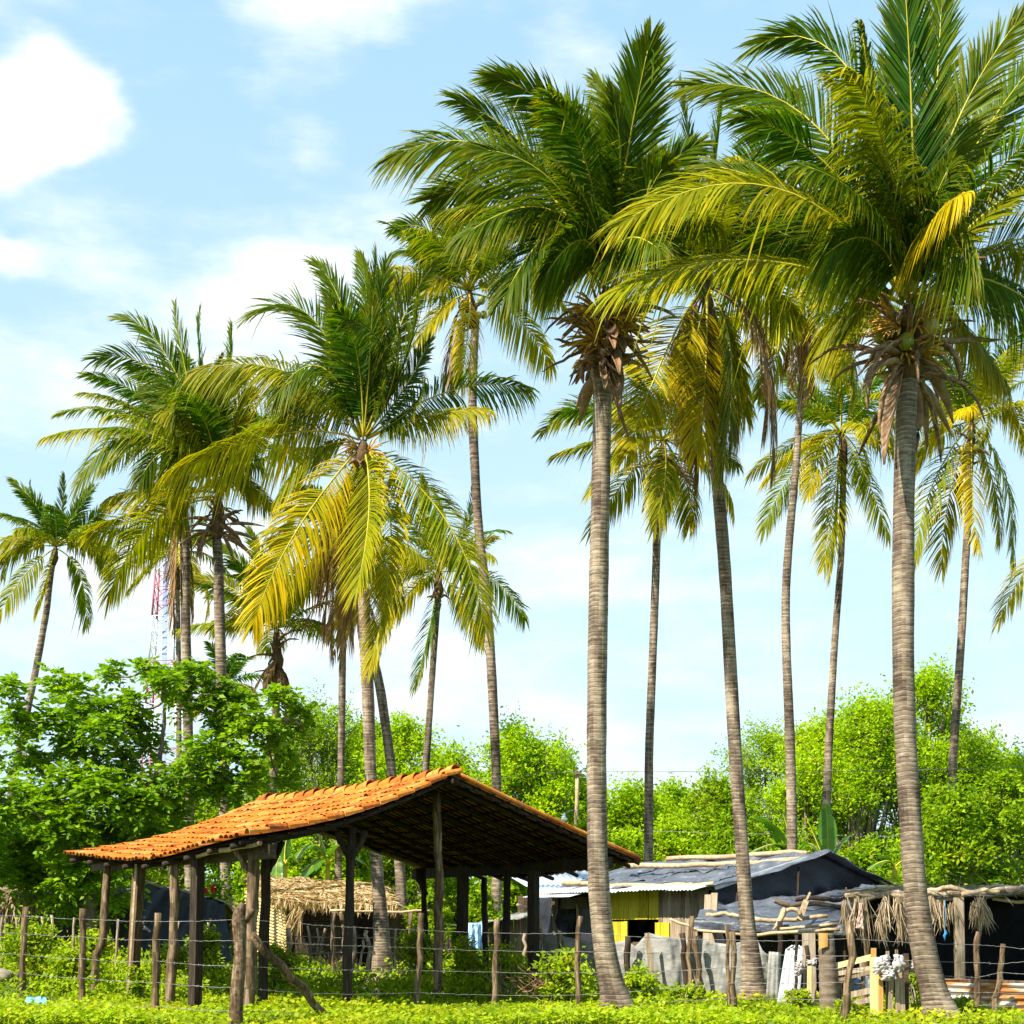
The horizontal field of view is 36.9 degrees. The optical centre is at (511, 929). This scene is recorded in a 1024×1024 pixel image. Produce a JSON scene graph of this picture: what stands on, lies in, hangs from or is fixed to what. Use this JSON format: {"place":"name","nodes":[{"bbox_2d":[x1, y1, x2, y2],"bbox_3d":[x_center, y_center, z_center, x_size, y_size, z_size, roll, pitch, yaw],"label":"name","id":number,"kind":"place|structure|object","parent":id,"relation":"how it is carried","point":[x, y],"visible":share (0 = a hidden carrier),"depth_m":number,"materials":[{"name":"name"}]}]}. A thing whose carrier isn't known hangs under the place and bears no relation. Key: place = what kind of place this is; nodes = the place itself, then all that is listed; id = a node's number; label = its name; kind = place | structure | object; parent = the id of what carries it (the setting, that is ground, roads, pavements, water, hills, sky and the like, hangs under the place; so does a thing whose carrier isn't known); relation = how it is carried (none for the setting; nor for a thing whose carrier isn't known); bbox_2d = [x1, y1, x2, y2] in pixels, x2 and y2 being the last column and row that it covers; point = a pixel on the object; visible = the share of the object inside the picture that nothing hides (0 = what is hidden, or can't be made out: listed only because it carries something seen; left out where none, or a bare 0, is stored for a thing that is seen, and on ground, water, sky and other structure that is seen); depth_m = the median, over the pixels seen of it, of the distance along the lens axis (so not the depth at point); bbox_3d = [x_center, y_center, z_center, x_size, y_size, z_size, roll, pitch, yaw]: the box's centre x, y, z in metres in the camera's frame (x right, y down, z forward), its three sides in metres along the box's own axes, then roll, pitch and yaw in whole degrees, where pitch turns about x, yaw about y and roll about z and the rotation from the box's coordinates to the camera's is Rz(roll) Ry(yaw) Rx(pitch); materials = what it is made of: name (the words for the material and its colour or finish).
{"place":"outdoors","nodes":[
{"label":"outdoors","id":0,"kind":"place"},
{"bbox_2d":[2,942,1017,1023],"bbox_3d":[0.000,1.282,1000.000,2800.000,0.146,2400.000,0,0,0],"label":"ground","id":1,"kind":"structure","parent":0,"point":[467,1007],"depth_m":24.45,"materials":[{"name":"green plant"}]},
{"bbox_2d":[0,904,64,992],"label":"weed clump","id":2,"kind":"object","parent":1,"relation":"on","point":[34,947],"visible":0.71,"depth_m":28.32,"materials":[{"name":"green plant"}]},
{"bbox_2d":[0,471,119,807],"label":"coconut palm","id":3,"kind":"object","parent":1,"relation":"on","point":[55,527],"visible":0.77,"depth_m":59.96,"materials":[{"name":"green plant"}]},
{"bbox_2d":[0,885,131,983],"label":"grey plank hut","id":4,"kind":"object","parent":1,"relation":"on","point":[10,919],"visible":0.27,"depth_m":37.57,"materials":[{"name":"black wood"}]},
{"bbox_2d":[41,939,107,995],"bbox_3d":[-7.818,0.707,27.356,1.152,1.135,1.487,0,0,0],"label":"weed clump","id":5,"kind":"object","parent":1,"relation":"on","point":[55,964],"visible":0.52,"depth_m":27.34,"materials":[{"name":"green plant"}]},
{"bbox_2d":[56,921,124,984],"bbox_3d":[-8.520,0.552,31.192,1.406,1.526,1.353,0,0,27],"label":"weed clump","id":6,"kind":"object","parent":1,"relation":"on","point":[91,943],"visible":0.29,"depth_m":30.89,"materials":[{"name":"green plant"}]},
{"bbox_2d":[0,915,209,991],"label":"stick fence","id":7,"kind":"object","parent":1,"relation":"on","point":[73,934],"visible":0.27,"depth_m":30.49,"materials":[{"name":"brown wood"}]},
{"bbox_2d":[122,964,149,1000],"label":"weed clump","id":8,"kind":"object","parent":1,"relation":"on","point":[137,988],"visible":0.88,"depth_m":25.53,"materials":[{"name":"green plant"}]},
{"bbox_2d":[84,771,233,888],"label":"broadleaf tree","id":9,"kind":"object","parent":1,"relation":"on","point":[165,870],"visible":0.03,"depth_m":59.23,"materials":[{"name":"green plant"}]},
{"bbox_2d":[140,538,182,793],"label":"radio mast","id":10,"kind":"object","parent":1,"relation":"on","point":[164,634],"visible":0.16,"depth_m":139.36,"materials":[{"name":"metal"}]},
{"bbox_2d":[0,653,326,935],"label":"leafy tree","id":11,"kind":"object","parent":1,"relation":"on","point":[25,840],"visible":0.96,"depth_m":34.33,"materials":[{"name":"green plant"}]},
{"bbox_2d":[96,509,231,790],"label":"coconut palm","id":12,"kind":"object","parent":1,"relation":"on","point":[195,570],"visible":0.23,"depth_m":61.91,"materials":[{"name":"green plant"}]},
{"bbox_2d":[35,351,296,890],"bbox_3d":[-10.050,-7.347,45.032,7.039,17.630,6.483,0,0,-37],"label":"coconut palm","id":13,"kind":"object","parent":1,"relation":"on","point":[186,574],"visible":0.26,"depth_m":44.86,"materials":[{"name":"green plant"}]},
{"bbox_2d":[143,940,207,986],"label":"weed clump","id":14,"kind":"object","parent":1,"relation":"on","point":[182,956],"visible":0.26,"depth_m":28.39,"materials":[{"name":"green plant"}]},
{"bbox_2d":[131,880,232,972],"bbox_3d":[-8.370,0.006,38.954,3.268,2.508,6.183,0,0,-5],"label":"plastic tent hut","id":15,"kind":"object","parent":1,"relation":"on","point":[214,908],"visible":0.32,"depth_m":36.90,"materials":[{"name":"black plastic"}]},
{"bbox_2d":[65,296,331,954],"bbox_3d":[-8.465,-7.814,41.336,7.226,18.531,6.248,0,0,0],"label":"coconut palm","id":16,"kind":"object","parent":1,"relation":"on","point":[199,425],"visible":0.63,"depth_m":40.90,"materials":[{"name":"green plant"}]},
{"bbox_2d":[182,918,227,991],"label":"weed clump","id":17,"kind":"object","parent":1,"relation":"on","point":[211,947],"visible":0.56,"depth_m":29.38,"materials":[{"name":"green plant"}]},
{"bbox_2d":[184,864,243,925],"bbox_3d":[-7.527,-0.251,38.538,1.635,3.205,1.903,0,0,-42],"label":"flowering shrub","id":18,"kind":"object","parent":1,"relation":"on","point":[212,890],"visible":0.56,"depth_m":38.41,"materials":[{"name":"green plant"}]},
{"bbox_2d":[173,641,263,767],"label":"coconut palm","id":19,"kind":"object","parent":1,"relation":"on","point":[234,667],"visible":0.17,"depth_m":84.42,"materials":[{"name":"green plant"}]},
{"bbox_2d":[231,860,260,905],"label":"bush","id":20,"kind":"object","parent":1,"relation":"on","point":[241,898],"visible":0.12,"depth_m":49.73,"materials":[{"name":"green plant"}]},
{"bbox_2d":[169,515,334,876],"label":"coconut palm","id":21,"kind":"object","parent":1,"relation":"on","point":[273,671],"visible":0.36,"depth_m":49.90,"materials":[{"name":"green plant"}]},
{"bbox_2d":[218,741,327,875],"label":"broadleaf tree","id":22,"kind":"object","parent":1,"relation":"on","point":[281,767],"visible":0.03,"depth_m":57.73,"materials":[{"name":"green plant"}]},
{"bbox_2d":[268,939,303,988],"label":"weed clump","id":23,"kind":"object","parent":1,"relation":"on","point":[280,952],"visible":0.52,"depth_m":29.42,"materials":[{"name":"green plant"}]},
{"bbox_2d":[270,840,302,949],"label":"banana plant","id":24,"kind":"object","parent":1,"relation":"on","point":[284,855],"visible":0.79,"depth_m":45.95,"materials":[{"name":"green plant"}]},
{"bbox_2d":[279,836,325,878],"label":"bush","id":25,"kind":"object","parent":1,"relation":"on","point":[306,858],"visible":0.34,"depth_m":51.63,"materials":[{"name":"green plant"}]},
{"bbox_2d":[235,678,377,881],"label":"broadleaf tree","id":26,"kind":"object","parent":1,"relation":"on","point":[320,750],"visible":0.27,"depth_m":61.37,"materials":[{"name":"green plant"}]},
{"bbox_2d":[294,834,369,905],"bbox_3d":[-5.613,-0.903,47.959,2.396,4.508,1.232,0,0,-11],"label":"banana plant","id":27,"kind":"object","parent":1,"relation":"on","point":[314,866],"visible":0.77,"depth_m":47.83,"materials":[{"name":"green plant"}]},
{"bbox_2d":[241,875,429,978],"bbox_3d":[-5.048,-0.133,44.384,5.857,2.988,9.231,0,0,0],"label":"thatched hut","id":28,"kind":"object","parent":1,"relation":"on","point":[307,900],"visible":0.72,"depth_m":41.39,"materials":[{"name":"beige plant"}]},
{"bbox_2d":[257,483,430,907],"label":"coconut palm","id":29,"kind":"object","parent":1,"relation":"on","point":[341,658],"visible":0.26,"depth_m":47.90,"materials":[{"name":"green plant"}]},
{"bbox_2d":[320,838,371,882],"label":"bush","id":30,"kind":"object","parent":1,"relation":"on","point":[361,871],"visible":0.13,"depth_m":54.57,"materials":[{"name":"green plant"}]},
{"bbox_2d":[151,244,540,984],"bbox_3d":[-3.784,-7.428,35.794,9.041,17.751,4.021,0,0,0],"label":"coconut palm","id":31,"kind":"object","parent":1,"relation":"on","point":[363,370],"visible":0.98,"depth_m":35.65,"materials":[{"name":"green plant"}]},
{"bbox_2d":[64,764,640,1014],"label":"open shed","id":32,"kind":"structure","parent":1,"relation":"on","point":[440,824],"depth_m":26.75,"materials":[{"name":"ceramic"}]},
{"bbox_2d":[275,479,442,913],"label":"coconut palm","id":33,"kind":"object","parent":1,"relation":"on","point":[400,882],"visible":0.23,"depth_m":43.90,"materials":[{"name":"green plant"}]},
{"bbox_2d":[369,856,420,907],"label":"bush","id":34,"kind":"object","parent":1,"relation":"on","point":[412,888],"visible":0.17,"depth_m":49.62,"materials":[{"name":"green plant"}]},
{"bbox_2d":[347,708,459,901],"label":"broadleaf tree","id":35,"kind":"object","parent":1,"relation":"on","point":[407,738],"visible":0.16,"depth_m":59.36,"materials":[{"name":"green plant"}]},
{"bbox_2d":[281,913,526,984],"bbox_3d":[-2.359,0.475,37.869,6.967,1.808,1.604,0,0,23],"label":"yard stick fence","id":36,"kind":"object","parent":1,"relation":"on","point":[288,935],"visible":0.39,"depth_m":38.48,"materials":[{"name":"brown wood"}]},
{"bbox_2d":[393,917,433,980],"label":"weed clump","id":37,"kind":"object","parent":1,"relation":"on","point":[409,954],"visible":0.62,"depth_m":30.89,"materials":[{"name":"green plant"}]},
{"bbox_2d":[400,887,454,967],"bbox_3d":[-2.254,0.069,41.092,1.507,2.438,1.487,0,0,0],"label":"bush","id":38,"kind":"object","parent":1,"relation":"on","point":[447,917],"visible":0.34,"depth_m":40.83,"materials":[{"name":"green plant"}]},
{"bbox_2d":[408,730,488,960],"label":"broadleaf tree","id":39,"kind":"object","parent":1,"relation":"on","point":[460,758],"visible":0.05,"depth_m":63.56,"materials":[{"name":"green plant"}]},
{"bbox_2d":[419,877,479,962],"bbox_3d":[-1.849,-0.361,46.175,1.890,3.273,2.314,0,0,39],"label":"bush","id":40,"kind":"object","parent":1,"relation":"on","point":[450,894],"visible":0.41,"depth_m":45.46,"materials":[{"name":"green plant"}]},
{"bbox_2d":[374,473,529,900],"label":"coconut palm","id":41,"kind":"object","parent":1,"relation":"on","point":[418,588],"visible":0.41,"depth_m":56.08,"materials":[{"name":"green plant"}]},
{"bbox_2d":[0,932,918,1003],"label":"undergrowth","id":42,"kind":"object","parent":1,"relation":"on","point":[395,983],"visible":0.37,"depth_m":27.59,"materials":[{"name":"green plant"}]},
{"bbox_2d":[358,172,571,947],"bbox_3d":[-1.312,-9.405,41.864,6.206,21.728,5.443,0,0,0],"label":"coconut palm","id":43,"kind":"object","parent":1,"relation":"on","point":[421,248],"visible":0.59,"depth_m":41.89,"materials":[{"name":"green plant"}]},
{"bbox_2d":[443,933,490,987],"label":"weed clump","id":44,"kind":"object","parent":1,"relation":"on","point":[465,960],"visible":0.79,"depth_m":29.90,"materials":[{"name":"green plant"}]},
{"bbox_2d":[468,881,502,953],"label":"bush","id":45,"kind":"object","parent":1,"relation":"on","point":[474,909],"visible":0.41,"depth_m":40.77,"materials":[{"name":"green plant"}]},
{"bbox_2d":[465,938,530,998],"bbox_3d":[-0.252,0.716,27.534,1.206,1.166,1.077,0,0,0],"label":"weed clump","id":46,"kind":"object","parent":1,"relation":"on","point":[505,954],"visible":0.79,"depth_m":27.39,"materials":[{"name":"green plant"}]},
{"bbox_2d":[488,877,526,950],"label":"bush","id":47,"kind":"object","parent":1,"relation":"on","point":[517,888],"visible":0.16,"depth_m":45.66,"materials":[{"name":"green plant"}]},
{"bbox_2d":[0,989,1023,1023],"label":"ground cover","id":48,"kind":"object","parent":1,"relation":"on","point":[70,1008],"visible":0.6,"depth_m":21.01,"materials":[{"name":"green plant"}]},
{"bbox_2d":[0,902,1023,1023],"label":"barbed wire fence","id":49,"kind":"object","parent":1,"relation":"on","point":[241,918],"visible":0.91,"depth_m":22.36,"materials":[{"name":"brown wood"}]},
{"bbox_2d":[479,903,552,955],"bbox_3d":[0.094,0.325,40.490,1.907,2.055,3.021,0,0,0],"label":"lean shelter","id":50,"kind":"object","parent":1,"relation":"on","point":[516,917],"visible":0.35,"depth_m":41.39,"materials":[{"name":"grey wood"}]},
{"bbox_2d":[465,701,586,895],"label":"broadleaf tree","id":51,"kind":"object","parent":1,"relation":"on","point":[521,756],"visible":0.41,"depth_m":57.02,"materials":[{"name":"green plant"}]},
{"bbox_2d":[473,960,595,1002],"bbox_3d":[0.437,0.804,25.852,2.264,0.797,1.436,0,0,0],"label":"dry branch pile","id":52,"kind":"object","parent":1,"relation":"on","point":[542,983],"visible":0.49,"depth_m":25.74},
{"bbox_2d":[362,17,732,1008],"bbox_3d":[0.617,-5.973,22.542,5.704,14.687,4.083,0,0,0],"label":"coconut palm","id":53,"kind":"object","parent":1,"relation":"on","point":[586,171],"visible":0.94,"depth_m":22.13,"materials":[{"name":"green plant"}]},
{"bbox_2d":[512,870,587,952],"bbox_3d":[1.264,-0.276,44.750,3.256,3.074,3.511,0,0,0],"label":"metal roofed hut","id":54,"kind":"object","parent":1,"relation":"on","point":[546,884],"visible":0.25,"depth_m":44.58,"materials":[{"name":"metal"}]},
{"bbox_2d":[516,754,586,823],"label":"broadleaf tree","id":55,"kind":"object","parent":1,"relation":"on","point":[582,791],"visible":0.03,"depth_m":61.48,"materials":[{"name":"green plant"}]},
{"bbox_2d":[524,943,598,1003],"bbox_3d":[0.860,0.779,25.217,1.321,1.173,1.157,0,0,0],"label":"weed clump","id":56,"kind":"object","parent":1,"relation":"on","point":[564,965],"visible":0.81,"depth_m":25.05,"materials":[{"name":"green plant"}]},
{"bbox_2d":[557,770,675,854],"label":"broadleaf tree","id":57,"kind":"object","parent":1,"relation":"on","point":[627,799],"visible":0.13,"depth_m":57.25,"materials":[{"name":"green plant"}]},
{"bbox_2d":[607,819,654,870],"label":"bush","id":58,"kind":"object","parent":1,"relation":"on","point":[632,840],"visible":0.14,"depth_m":48.98,"materials":[{"name":"green plant"}]},
{"bbox_2d":[621,958,662,1002],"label":"weed clump","id":59,"kind":"object","parent":1,"relation":"on","point":[638,979],"visible":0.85,"depth_m":24.85,"materials":[{"name":"green plant"}]},
{"bbox_2d":[531,358,757,861],"bbox_3d":[3.538,-6.994,41.935,6.055,16.904,5.965,0,0,0],"label":"coconut palm","id":60,"kind":"object","parent":1,"relation":"on","point":[665,491],"visible":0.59,"depth_m":41.91,"materials":[{"name":"green plant"}]},
{"bbox_2d":[539,916,768,994],"bbox_3d":[2.299,0.559,28.029,4.694,1.620,1.260,0,0,27],"label":"cloth fence","id":61,"kind":"object","parent":1,"relation":"on","point":[692,958],"visible":0.41,"depth_m":27.49,"materials":[{"name":"grey fabric"}]},
{"bbox_2d":[638,772,702,856],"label":"broadleaf tree","id":62,"kind":"object","parent":1,"relation":"on","point":[674,793],"visible":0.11,"depth_m":59.34,"materials":[{"name":"green plant"}]},
{"bbox_2d":[641,811,703,861],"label":"bush","id":63,"kind":"object","parent":1,"relation":"on","point":[682,839],"visible":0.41,"depth_m":49.73,"materials":[{"name":"green plant"}]},
{"bbox_2d":[558,71,812,998],"bbox_3d":[2.723,-6.923,26.419,5.666,16.625,5.830,0,0,40],"label":"coconut palm","id":64,"kind":"object","parent":1,"relation":"on","point":[700,378],"visible":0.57,"depth_m":26.10,"materials":[{"name":"green plant"}]},
{"bbox_2d":[665,980,707,1007],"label":"weed clump","id":65,"kind":"object","parent":1,"relation":"on","point":[698,990],"visible":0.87,"depth_m":24.55,"materials":[{"name":"green plant"}]},
{"bbox_2d":[524,849,895,992],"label":"tarp house","id":66,"kind":"structure","parent":1,"relation":"on","point":[663,910],"depth_m":31.92,"materials":[{"name":"black plastic"}]},
{"bbox_2d":[561,881,714,886],"bbox_3d":[2.628,-1.008,33.547,0.133,0.305,5.685,0,0,-30],"label":"roof pole","id":67,"kind":"object","parent":66,"relation":"on","point":[574,883],"visible":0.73,"depth_m":33.52,"materials":[{"name":"beige wood"}]},
{"bbox_2d":[623,857,797,868],"bbox_3d":[4.280,-1.443,33.545,4.735,0.167,0.153,0,0,44],"label":"roof pole","id":68,"kind":"object","parent":66,"relation":"on","point":[676,865],"visible":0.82,"depth_m":33.84,"materials":[{"name":"beige wood"}]},
{"bbox_2d":[666,849,807,861],"bbox_3d":[4.890,-1.638,33.805,0.139,0.149,4.004,0,0,-41],"label":"roof pole","id":69,"kind":"object","parent":66,"relation":"on","point":[713,857],"visible":0.93,"depth_m":33.99,"materials":[{"name":"beige wood"}]},
{"bbox_2d":[653,760,775,856],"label":"broadleaf tree","id":70,"kind":"object","parent":1,"relation":"on","point":[715,799],"visible":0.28,"depth_m":56.42,"materials":[{"name":"green plant"}]},
{"bbox_2d":[698,819,756,854],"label":"bush","id":71,"kind":"object","parent":1,"relation":"on","point":[721,842],"visible":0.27,"depth_m":46.73,"materials":[{"name":"green plant"}]},
{"bbox_2d":[701,710,819,850],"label":"broadleaf tree","id":72,"kind":"object","parent":1,"relation":"on","point":[767,738],"visible":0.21,"depth_m":65.57,"materials":[{"name":"green plant"}]},
{"bbox_2d":[766,952,780,999],"bbox_3d":[4.346,0.804,25.551,0.266,0.892,0.056,0,0,26],"label":"grey sheet","id":73,"kind":"object","parent":1,"relation":"on","point":[773,975],"visible":0.8,"depth_m":25.54,"materials":[{"name":"grey metal"}]},
{"bbox_2d":[750,807,818,852],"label":"banana plant","id":74,"kind":"object","parent":1,"relation":"on","point":[779,837],"visible":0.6,"depth_m":41.90,"materials":[{"name":"green plant"}]},
{"bbox_2d":[671,200,900,849],"bbox_3d":[7.300,-8.541,40.033,6.404,19.983,6.642,0,0,0],"label":"coconut palm","id":75,"kind":"object","parent":1,"relation":"on","point":[801,350],"visible":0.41,"depth_m":39.91,"materials":[{"name":"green plant"}]},
{"bbox_2d":[777,945,802,1004],"bbox_3d":[4.446,0.745,24.528,0.426,1.019,0.270,0,0,41],"label":"zinc sheet","id":76,"kind":"object","parent":1,"relation":"on","point":[787,976],"visible":0.57,"depth_m":24.58,"materials":[{"name":"white metal"}]},
{"bbox_2d":[781,988,814,1008],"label":"weed clump","id":77,"kind":"object","parent":1,"relation":"on","point":[797,994],"visible":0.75,"depth_m":23.11,"materials":[{"name":"green plant"}]},
{"bbox_2d":[585,0,1023,1022],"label":"coconut palm","id":78,"kind":"object","parent":1,"relation":"on","point":[903,216],"visible":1,"depth_m":20.91,"materials":[{"name":"green plant"}]},
{"bbox_2d":[802,933,816,1007],"bbox_3d":[4.648,0.699,24.000,0.231,1.308,0.030,0,0,0],"label":"standing board","id":79,"kind":"object","parent":1,"relation":"on","point":[809,938],"visible":0.5,"depth_m":23.98,"materials":[{"name":"grey wood"}]},
{"bbox_2d":[749,692,884,852],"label":"broadleaf tree","id":80,"kind":"object","parent":1,"relation":"on","point":[803,812],"visible":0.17,"depth_m":59.54,"materials":[{"name":"green plant"}]},
{"bbox_2d":[818,933,837,1014],"bbox_3d":[4.718,0.700,22.898,0.340,1.311,0.310,0,0,0],"label":"palm stump","id":81,"kind":"object","parent":1,"relation":"on","point":[828,991],"visible":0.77,"depth_m":22.79,"materials":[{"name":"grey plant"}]},
{"bbox_2d":[806,803,850,853],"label":"banana plant","id":82,"kind":"object","parent":1,"relation":"on","point":[827,833],"visible":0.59,"depth_m":41.02,"materials":[{"name":"green plant"}]},
{"bbox_2d":[743,366,941,846],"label":"coconut palm","id":83,"kind":"object","parent":1,"relation":"on","point":[856,422],"visible":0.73,"depth_m":49.89,"materials":[{"name":"green plant"}]},
{"bbox_2d":[836,954,870,1005],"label":"board gate","id":84,"kind":"structure","parent":1,"relation":"on","point":[862,990],"depth_m":22.84,"materials":[{"name":"grey wood"}]},
{"bbox_2d":[777,681,946,876],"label":"broadleaf tree","id":85,"kind":"object","parent":1,"relation":"on","point":[872,736],"visible":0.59,"depth_m":57.03,"materials":[{"name":"green plant"}]},
{"bbox_2d":[843,832,901,884],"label":"bush","id":86,"kind":"object","parent":1,"relation":"on","point":[862,858],"visible":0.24,"depth_m":43.80,"materials":[{"name":"green plant"}]},
{"bbox_2d":[870,957,877,1019],"bbox_3d":[5.030,0.887,21.330,0.122,1.026,0.030,0,0,0],"label":"fence board","id":87,"kind":"object","parent":1,"relation":"on","point":[873,991],"visible":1,"depth_m":21.32,"materials":[{"name":"yellow wood"}]},
{"bbox_2d":[894,967,905,1021],"bbox_3d":[5.388,0.943,21.330,0.158,0.918,0.030,0,0,0],"label":"fence board","id":88,"kind":"object","parent":1,"relation":"on","point":[899,993],"visible":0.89,"depth_m":21.32,"materials":[{"name":"grey wood"}]},
{"bbox_2d":[830,872,1023,997],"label":"pole shelter","id":89,"kind":"object","parent":1,"relation":"on","point":[994,914],"visible":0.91,"depth_m":28.01,"materials":[{"name":"beige plant"}]},
{"bbox_2d":[874,647,1005,860],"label":"broadleaf tree","id":90,"kind":"object","parent":1,"relation":"on","point":[932,688],"visible":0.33,"depth_m":59.18,"materials":[{"name":"green plant"}]},
{"bbox_2d":[869,322,1023,878],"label":"coconut palm","id":91,"kind":"object","parent":1,"relation":"on","point":[964,411],"visible":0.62,"depth_m":46.92,"materials":[{"name":"green plant"}]},
{"bbox_2d":[883,771,1023,886],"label":"bush","id":92,"kind":"object","parent":1,"relation":"on","point":[954,846],"visible":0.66,"depth_m":37.47,"materials":[{"name":"green plant"}]},
{"bbox_2d":[926,720,1020,880],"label":"broadleaf tree","id":93,"kind":"object","parent":1,"relation":"on","point":[986,758],"visible":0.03,"depth_m":61.12,"materials":[{"name":"green plant"}]},
{"bbox_2d":[945,978,1023,1014],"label":"corrugated fence","id":94,"kind":"object","parent":1,"relation":"on","point":[964,986],"visible":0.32,"depth_m":22.37,"materials":[{"name":"metal"}]},
{"bbox_2d":[958,733,1023,885],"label":"broadleaf tree","id":95,"kind":"object","parent":1,"relation":"on","point":[1013,760],"visible":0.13,"depth_m":57.52,"materials":[{"name":"green plant"}]},
{"bbox_2d":[969,766,1023,885],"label":"bush","id":96,"kind":"object","parent":1,"relation":"on","point":[1005,811],"visible":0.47,"depth_m":38.75,"materials":[{"name":"green plant"}]},
{"bbox_2d":[988,557,1023,638],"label":"coconut palm","id":97,"kind":"object","parent":1,"relation":"on","point":[1017,594],"visible":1,"depth_m":44.19,"materials":[{"name":"green plant"}]},
{"bbox_2d":[0,0,1023,885],"label":"sky","id":98,"kind":"structure","parent":0,"point":[153,152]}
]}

